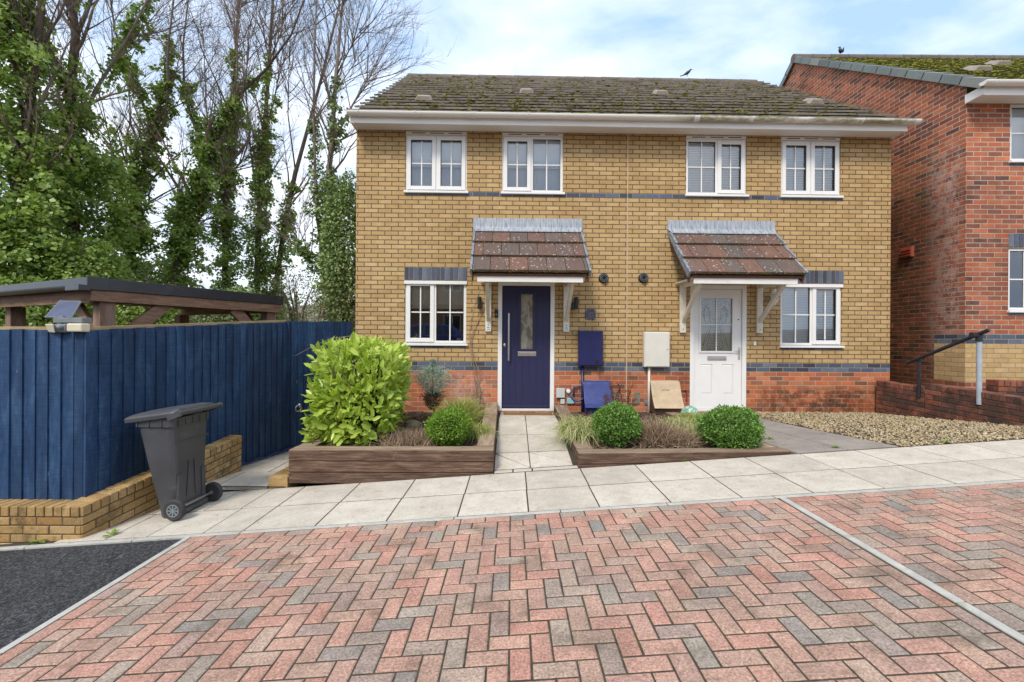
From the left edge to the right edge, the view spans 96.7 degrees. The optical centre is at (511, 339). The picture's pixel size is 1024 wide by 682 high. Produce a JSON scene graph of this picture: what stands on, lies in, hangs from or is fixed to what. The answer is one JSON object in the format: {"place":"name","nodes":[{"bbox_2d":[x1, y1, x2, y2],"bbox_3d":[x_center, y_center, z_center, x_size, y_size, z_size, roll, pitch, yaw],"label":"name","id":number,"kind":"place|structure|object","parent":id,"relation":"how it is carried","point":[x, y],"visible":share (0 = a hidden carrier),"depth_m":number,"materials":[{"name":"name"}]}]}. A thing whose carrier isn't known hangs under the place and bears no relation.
{"place":"outdoors","nodes":[
{"label":"outdoors","id":0,"kind":"place"},
{"bbox_2d":[0,539,181,648],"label":"asphalt road","id":1,"kind":"structure","parent":0,"point":[39,586],"depth_m":3.27,"materials":[{"name":"grey asphalt"}]},
{"bbox_2d":[33,267,354,328],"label":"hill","id":2,"kind":"structure","parent":0,"point":[309,318],"depth_m":91.49,"materials":[{"name":"green plant"}]},
{"bbox_2d":[205,451,288,489],"bbox_3d":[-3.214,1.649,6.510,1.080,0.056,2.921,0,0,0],"label":"side path","id":3,"kind":"structure","parent":0,"point":[257,473],"depth_m":5.46,"materials":[{"name":"grey concrete"}]},
{"bbox_2d":[241,447,292,464],"bbox_3d":[-3.337,1.589,6.137,0.044,0.051,1.042,0,0,13],"label":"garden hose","id":4,"kind":"object","parent":3,"relation":"on","point":[266,456],"visible":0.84,"depth_m":6.16,"materials":[{"name":"blue plastic"}]},
{"bbox_2d":[223,360,354,491],"bbox_3d":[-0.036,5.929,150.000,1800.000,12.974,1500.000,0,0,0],"label":"ground","id":5,"kind":"structure","parent":0,"point":[308,484],"depth_m":5.27,"materials":[{"name":"grey concrete"}]},
{"bbox_2d":[0,274,87,326],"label":"ivy bush","id":6,"kind":"object","parent":5,"relation":"on","point":[40,321],"visible":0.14,"depth_m":7.99,"materials":[{"name":"green plant"}]},
{"bbox_2d":[0,0,113,324],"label":"ivy tree","id":7,"kind":"object","parent":5,"relation":"on","point":[26,236],"visible":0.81,"depth_m":8.50,"materials":[{"name":"green plant"}]},
{"bbox_2d":[0,259,156,321],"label":"bare shrub","id":8,"kind":"object","parent":5,"relation":"on","point":[135,276],"visible":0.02,"depth_m":10.36,"materials":[{"name":"plant"}]},
{"bbox_2d":[33,234,129,315],"bbox_3d":[-8.461,-0.171,8.989,1.484,3.796,1.115,0,0,0],"label":"ivy bush","id":9,"kind":"object","parent":5,"relation":"on","point":[85,249],"visible":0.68,"depth_m":8.78,"materials":[{"name":"green plant"}]},
{"bbox_2d":[0,435,241,543],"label":"garden wall","id":10,"kind":"structure","parent":5,"relation":"on","point":[26,520],"depth_m":4.06,"materials":[{"name":"brick"}]},
{"bbox_2d":[0,320,290,499],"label":"blue fence","id":11,"kind":"object","parent":10,"relation":"on","point":[70,402],"visible":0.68,"depth_m":4.37,"materials":[{"name":"paint"}]},
{"bbox_2d":[45,300,91,332],"bbox_3d":[-4.086,-0.214,4.173,0.575,0.312,0.263,0,0,33],"label":"solar light","id":12,"kind":"object","parent":11,"relation":"attached to","point":[60,311],"visible":1,"depth_m":4.10,"materials":[{"name":"grey plastic"}]},
{"bbox_2d":[290,321,351,447],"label":"garden gate","id":13,"kind":"structure","parent":11,"relation":"attached to","point":[305,335],"depth_m":6.82,"materials":[{"name":"blue paint"}]},
{"bbox_2d":[1,0,242,320],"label":"ivy tree","id":14,"kind":"object","parent":5,"relation":"on","point":[105,179],"visible":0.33,"depth_m":9.73,"materials":[{"name":"green plant"}]},
{"bbox_2d":[37,0,233,323],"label":"ivy tree","id":15,"kind":"object","parent":5,"relation":"on","point":[145,178],"visible":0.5,"depth_m":11.67,"materials":[{"name":"green plant"}]},
{"bbox_2d":[86,279,192,325],"bbox_3d":[-7.585,0.262,9.228,2.061,2.944,1.314,0,0,0],"label":"ivy bush","id":16,"kind":"object","parent":5,"relation":"on","point":[165,318],"visible":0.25,"depth_m":8.82,"materials":[{"name":"green plant"}]},
{"bbox_2d":[0,276,282,326],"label":"garden pergola","id":17,"kind":"object","parent":5,"relation":"on","point":[104,296],"visible":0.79,"depth_m":5.95,"materials":[{"name":"brown wood"}]},
{"bbox_2d":[95,231,224,322],"bbox_3d":[-8.202,-0.288,10.012,4.883,4.033,2.556,0,0,-27],"label":"bare shrub","id":18,"kind":"object","parent":5,"relation":"on","point":[162,281],"visible":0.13,"depth_m":10.22,"materials":[{"name":"brown plant"}]},
{"bbox_2d":[118,0,290,321],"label":"ivy tree","id":19,"kind":"object","parent":5,"relation":"on","point":[228,271],"visible":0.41,"depth_m":13.15,"materials":[{"name":"green plant"}]},
{"bbox_2d":[78,0,334,322],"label":"ivy tree","id":20,"kind":"object","parent":5,"relation":"on","point":[187,228],"visible":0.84,"depth_m":11.74,"materials":[{"name":"green plant"}]},
{"bbox_2d":[196,284,263,322],"bbox_3d":[-6.395,0.231,10.495,1.636,3.019,1.307,0,0,0],"label":"evergreen bush","id":21,"kind":"object","parent":5,"relation":"on","point":[257,317],"visible":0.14,"depth_m":10.24,"materials":[{"name":"green plant"}]},
{"bbox_2d":[181,0,334,315],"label":"ivy tree","id":22,"kind":"object","parent":5,"relation":"on","point":[261,175],"visible":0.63,"depth_m":13.74,"materials":[{"name":"green plant"}]},
{"bbox_2d":[196,262,355,327],"bbox_3d":[-4.797,-0.029,9.864,4.005,3.555,3.218,0,0,-36],"label":"bare shrub","id":23,"kind":"object","parent":5,"relation":"on","point":[320,318],"visible":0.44,"depth_m":10.08,"materials":[{"name":"brown plant"}]},
{"bbox_2d":[269,466,300,488],"bbox_3d":[-2.595,1.615,6.184,0.210,0.188,2.280,0,0,0],"label":"brick edging","id":24,"kind":"object","parent":5,"relation":"on","point":[280,478],"visible":0.07,"depth_m":5.04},
{"bbox_2d":[273,268,321,321],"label":"pale bush","id":25,"kind":"object","parent":5,"relation":"on","point":[291,317],"visible":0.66,"depth_m":13.32,"materials":[{"name":"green plant"}]},
{"bbox_2d":[203,0,453,328],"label":"ivy tree","id":26,"kind":"object","parent":5,"relation":"on","point":[334,130],"visible":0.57,"depth_m":12.29,"materials":[{"name":"green plant"}]},
{"bbox_2d":[318,167,355,331],"bbox_3d":[-4.096,-1.236,11.214,1.285,5.977,1.505,0,0,0],"label":"evergreen bush","id":27,"kind":"object","parent":5,"relation":"on","point":[338,258],"visible":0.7,"depth_m":10.81,"materials":[{"name":"green plant"}]},
{"bbox_2d":[248,0,430,319],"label":"leaning tree","id":28,"kind":"object","parent":5,"relation":"on","point":[282,251],"visible":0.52,"depth_m":14.17,"materials":[{"name":"brown plant"}]},
{"bbox_2d":[289,402,497,482],"bbox_3d":[-1.342,1.327,6.333,2.272,0.561,2.583,0,0,0],"label":"raised bed","id":29,"kind":"object","parent":5,"relation":"on","point":[312,461],"visible":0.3,"depth_m":5.04,"materials":[{"name":"brown wood"}]},
{"bbox_2d":[297,331,413,445],"bbox_3d":[-1.992,0.659,5.995,1.364,1.529,1.570,0,0,0],"label":"laurel shrub","id":30,"kind":"object","parent":29,"relation":"on","point":[364,395],"visible":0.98,"depth_m":5.50,"materials":[{"name":"green plant"}]},
{"bbox_2d":[369,422,437,457],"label":"dead heather","id":31,"kind":"object","parent":29,"relation":"on","point":[413,437],"visible":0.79,"depth_m":5.49,"materials":[{"name":"brown plant"}]},
{"bbox_2d":[405,420,420,428],"bbox_3d":[-1.407,1.230,6.457,0.231,0.180,0.197,0,0,0],"label":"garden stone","id":32,"kind":"object","parent":29,"relation":"on","point":[409,424],"visible":0.62,"depth_m":6.40,"materials":[{"name":"grey stone"}]},
{"bbox_2d":[410,358,453,412],"bbox_3d":[-1.194,0.774,6.841,0.716,0.987,0.704,0,0,0],"label":"silver conifer","id":33,"kind":"object","parent":29,"relation":"on","point":[432,394],"visible":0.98,"depth_m":6.80,"materials":[{"name":"plant"}]},
{"bbox_2d":[423,406,473,445],"bbox_3d":[-0.766,1.063,5.528,0.627,0.520,0.600,0,0,0],"label":"clipped box ball","id":34,"kind":"object","parent":29,"relation":"on","point":[448,426],"visible":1,"depth_m":5.36,"materials":[{"name":"green plant"}]},
{"bbox_2d":[427,393,501,424],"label":"ornamental grass","id":35,"kind":"object","parent":29,"relation":"on","point":[468,408],"depth_m":6.60,"materials":[{"name":"green plant"}]},
{"bbox_2d":[464,419,508,442],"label":"ornamental grass","id":36,"kind":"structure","parent":29,"relation":"on","point":[477,430],"depth_m":5.74,"materials":[{"name":"green plant"}]},
{"bbox_2d":[0,479,1023,654],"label":"kerb","id":37,"kind":"structure","parent":5,"relation":"on","point":[1008,630],"depth_m":3.81,"materials":[{"name":"concrete"}]},
{"bbox_2d":[346,73,923,412],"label":"semi detached house","id":38,"kind":"structure","parent":5,"relation":"on","point":[709,244],"depth_m":7.69,"materials":[{"name":"beige brick"}]},
{"bbox_2d":[404,131,467,193],"bbox_3d":[-1.266,-2.965,7.675,1.076,1.041,0.192,0,0,-1],"label":"window","id":39,"kind":"structure","parent":38,"relation":"in","point":[436,162],"depth_m":7.65,"materials":[{"name":"white plastic"}]},
{"bbox_2d":[404,281,467,345],"bbox_3d":[-1.276,-0.439,7.649,1.076,1.088,0.140,0,0,-1],"label":"window","id":40,"kind":"structure","parent":38,"relation":"in","point":[432,295],"depth_m":7.65,"materials":[{"name":"white plastic"}]},
{"bbox_2d":[502,286,549,407],"bbox_3d":[0.237,0.130,7.698,0.806,2.063,0.185,0,0,-1],"label":"door","id":41,"kind":"structure","parent":38,"relation":"in","point":[525,309],"depth_m":7.68,"materials":[{"name":"blue plastic"}]},
{"bbox_2d":[501,133,564,194],"bbox_3d":[0.352,-2.955,7.708,1.079,1.041,0.192,0,0,-1],"label":"window","id":42,"kind":"structure","parent":38,"relation":"in","point":[532,163],"depth_m":7.73,"materials":[{"name":"white plastic"}]},
{"bbox_2d":[583,380,612,413],"bbox_3d":[1.416,0.950,7.515,0.466,0.517,0.327,0,0,-1],"label":"gas meter box","id":43,"kind":"object","parent":38,"relation":"attached to","point":[595,391],"visible":0.77,"depth_m":7.50,"materials":[{"name":"blue plastic"}]},
{"bbox_2d":[650,380,683,413],"bbox_3d":[2.559,0.955,7.537,0.495,0.521,0.328,0,0,-1],"label":"gas meter box","id":44,"kind":"object","parent":38,"relation":"attached to","point":[665,395],"visible":0.92,"depth_m":7.51,"materials":[{"name":"brown plastic"}]},
{"bbox_2d":[685,135,748,196],"bbox_3d":[3.470,-2.937,7.742,1.085,1.041,0.135,0,0,-1],"label":"window","id":45,"kind":"structure","parent":38,"relation":"in","point":[719,142],"depth_m":7.75,"materials":[{"name":"white plastic"}]},
{"bbox_2d":[694,289,741,408],"bbox_3d":[3.498,0.164,7.748,0.820,2.033,0.103,0,0,-1],"label":"door","id":46,"kind":"structure","parent":38,"relation":"in","point":[717,312],"depth_m":7.75,"materials":[{"name":"white plastic"}]},
{"bbox_2d":[780,137,843,197],"bbox_3d":[5.096,-2.927,7.774,1.078,1.041,0.135,0,0,-1],"label":"window","id":47,"kind":"structure","parent":38,"relation":"in","point":[810,144],"depth_m":7.76,"materials":[{"name":"white plastic"}]},
{"bbox_2d":[779,284,844,347],"bbox_3d":[5.099,-0.400,7.774,1.105,1.088,0.135,0,0,-1],"label":"window","id":48,"kind":"structure","parent":38,"relation":"in","point":[785,333],"depth_m":7.80,"materials":[{"name":"white plastic"}]},
{"bbox_2d":[554,405,790,467],"bbox_3d":[1.896,1.309,6.347,2.393,0.415,2.609,0,0,0],"label":"raised bed","id":49,"kind":"object","parent":5,"relation":"on","point":[588,455],"visible":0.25,"depth_m":5.05,"materials":[{"name":"brown wood"}]},
{"bbox_2d":[538,410,604,446],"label":"ornamental grass","id":50,"kind":"object","parent":49,"relation":"on","point":[579,428],"depth_m":5.67,"materials":[{"name":"green plant"}]},
{"bbox_2d":[590,399,644,446],"bbox_3d":[1.283,1.030,5.528,0.642,0.608,0.613,0,0,0],"label":"clipped box ball","id":51,"kind":"object","parent":49,"relation":"on","point":[621,421],"visible":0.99,"depth_m":5.38,"materials":[{"name":"green plant"}]},
{"bbox_2d":[602,382,637,406],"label":"dock plant","id":52,"kind":"object","parent":49,"relation":"on","point":[618,392],"visible":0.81,"depth_m":7.13,"materials":[{"name":"brown plant"}]},
{"bbox_2d":[611,413,699,456],"bbox_3d":[1.759,1.094,5.601,1.085,0.410,1.215,0,0,12],"label":"dead lavender","id":53,"kind":"object","parent":49,"relation":"on","point":[650,435],"visible":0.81,"depth_m":5.44,"materials":[{"name":"brown plant"}]},
{"bbox_2d":[646,421,708,447],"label":"dead lavender","id":54,"kind":"object","parent":49,"relation":"on","point":[684,437],"visible":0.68,"depth_m":5.42,"materials":[{"name":"brown plant"}]},
{"bbox_2d":[653,414,703,441],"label":"ornamental grass","id":55,"kind":"object","parent":49,"relation":"on","point":[690,426],"depth_m":5.92,"materials":[{"name":"green plant"}]},
{"bbox_2d":[667,410,704,425],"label":"ornamental grass","id":56,"kind":"object","parent":49,"relation":"on","point":[690,415],"depth_m":6.59,"materials":[{"name":"green plant"}]},
{"bbox_2d":[681,405,698,414],"bbox_3d":[2.717,1.131,6.950,0.260,0.240,0.260,0,0,0],"label":"glazed globe","id":57,"kind":"object","parent":49,"relation":"on","point":[691,408],"visible":0.49,"depth_m":6.88,"materials":[{"name":"green ceramic"}]},
{"bbox_2d":[693,404,767,448],"bbox_3d":[2.592,1.047,5.412,0.790,0.550,0.735,0,0,0],"label":"clipped box ball","id":58,"kind":"object","parent":49,"relation":"on","point":[727,426],"visible":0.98,"depth_m":5.23,"materials":[{"name":"green plant"}]},
{"bbox_2d":[779,54,1023,390],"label":"red brick house","id":59,"kind":"structure","parent":5,"relation":"on","point":[957,218],"depth_m":7.48,"materials":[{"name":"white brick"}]},
{"bbox_2d":[838,46,843,53],"bbox_3d":[8.236,-7.246,11.400,0.169,0.182,0.090,0,0,0],"label":"crow","id":60,"kind":"object","parent":59,"relation":"on","point":[840,50],"visible":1,"depth_m":11.38,"materials":[{"name":"black plastic"}]},
{"bbox_2d":[1007,248,1023,312],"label":"window","id":61,"kind":"structure","parent":59,"relation":"in","point":[1010,309],"depth_m":7.12,"materials":[{"name":"white plastic"}]},
{"bbox_2d":[1009,105,1023,162],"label":"window","id":62,"kind":"structure","parent":59,"relation":"in","point":[1016,111],"depth_m":7.18,"materials":[{"name":"white plastic"}]},
{"bbox_2d":[876,381,1023,425],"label":"retaining wall","id":63,"kind":"structure","parent":5,"relation":"on","point":[942,401],"depth_m":6.62,"materials":[{"name":"red brick"}]},
{"bbox_2d":[905,328,990,404],"bbox_3d":[6.322,0.370,6.632,0.154,1.044,1.064,0,0,-8],"label":"handrail","id":64,"kind":"object","parent":63,"relation":"on","point":[978,336],"visible":1,"depth_m":6.26,"materials":[{"name":"black metal"}]},
{"bbox_2d":[0,482,1023,681],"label":"block paving","id":65,"kind":"structure","parent":0,"point":[781,663],"depth_m":2.54,"materials":[{"name":"red brick"}]},
{"bbox_2d":[0,0,1023,305],"label":"sky","id":66,"kind":"structure","parent":0,"point":[715,39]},
{"bbox_2d":[0,439,1023,546],"bbox_3d":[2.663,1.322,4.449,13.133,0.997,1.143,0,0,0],"label":"pavement","id":67,"kind":"structure","parent":0,"point":[616,492],"depth_m":4.33,"materials":[{"name":"grey concrete"}]},
{"bbox_2d":[103,528,118,536],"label":"weed","id":68,"kind":"object","parent":67,"relation":"on","point":[114,530],"visible":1,"depth_m":3.96,"materials":[{"name":"green plant"}]},
{"bbox_2d":[124,402,222,520],"bbox_3d":[-3.307,1.157,4.471,0.600,1.042,0.578,0,0,2],"label":"wheelie bin","id":69,"kind":"object","parent":67,"relation":"on","point":[174,438],"visible":1,"depth_m":4.28,"materials":[{"name":"grey plastic"}]},
{"bbox_2d":[485,412,579,474],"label":"front path","id":70,"kind":"structure","parent":0,"point":[512,428],"depth_m":5.80,"materials":[{"name":"grey concrete"}]},
{"bbox_2d":[503,411,552,414],"bbox_3d":[0.260,1.214,7.458,0.803,0.018,0.325,0,0,-1],"label":"doorstep","id":71,"kind":"object","parent":70,"relation":"on","point":[524,413],"visible":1,"depth_m":7.42,"materials":[{"name":"beige wood"}]},
{"bbox_2d":[745,411,1023,453],"bbox_3d":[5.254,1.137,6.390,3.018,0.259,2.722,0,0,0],"label":"gravel","id":72,"kind":"structure","parent":0,"point":[971,430],"depth_m":6.01,"materials":[{"name":"beige gravel"}]},
{"bbox_2d":[701,413,897,453],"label":"worn path","id":73,"kind":"structure","parent":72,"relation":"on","point":[795,439],"depth_m":5.50,"materials":[{"name":"grey concrete"}]},
{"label":"terrace","id":74,"kind":"structure","parent":0,"visible":0},
{"bbox_2d":[986,379,1023,395],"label":"terrace wall","id":75,"kind":"structure","parent":74,"relation":"on","point":[1013,387],"depth_m":6.49,"materials":[{"name":"red brick"}]}
]}

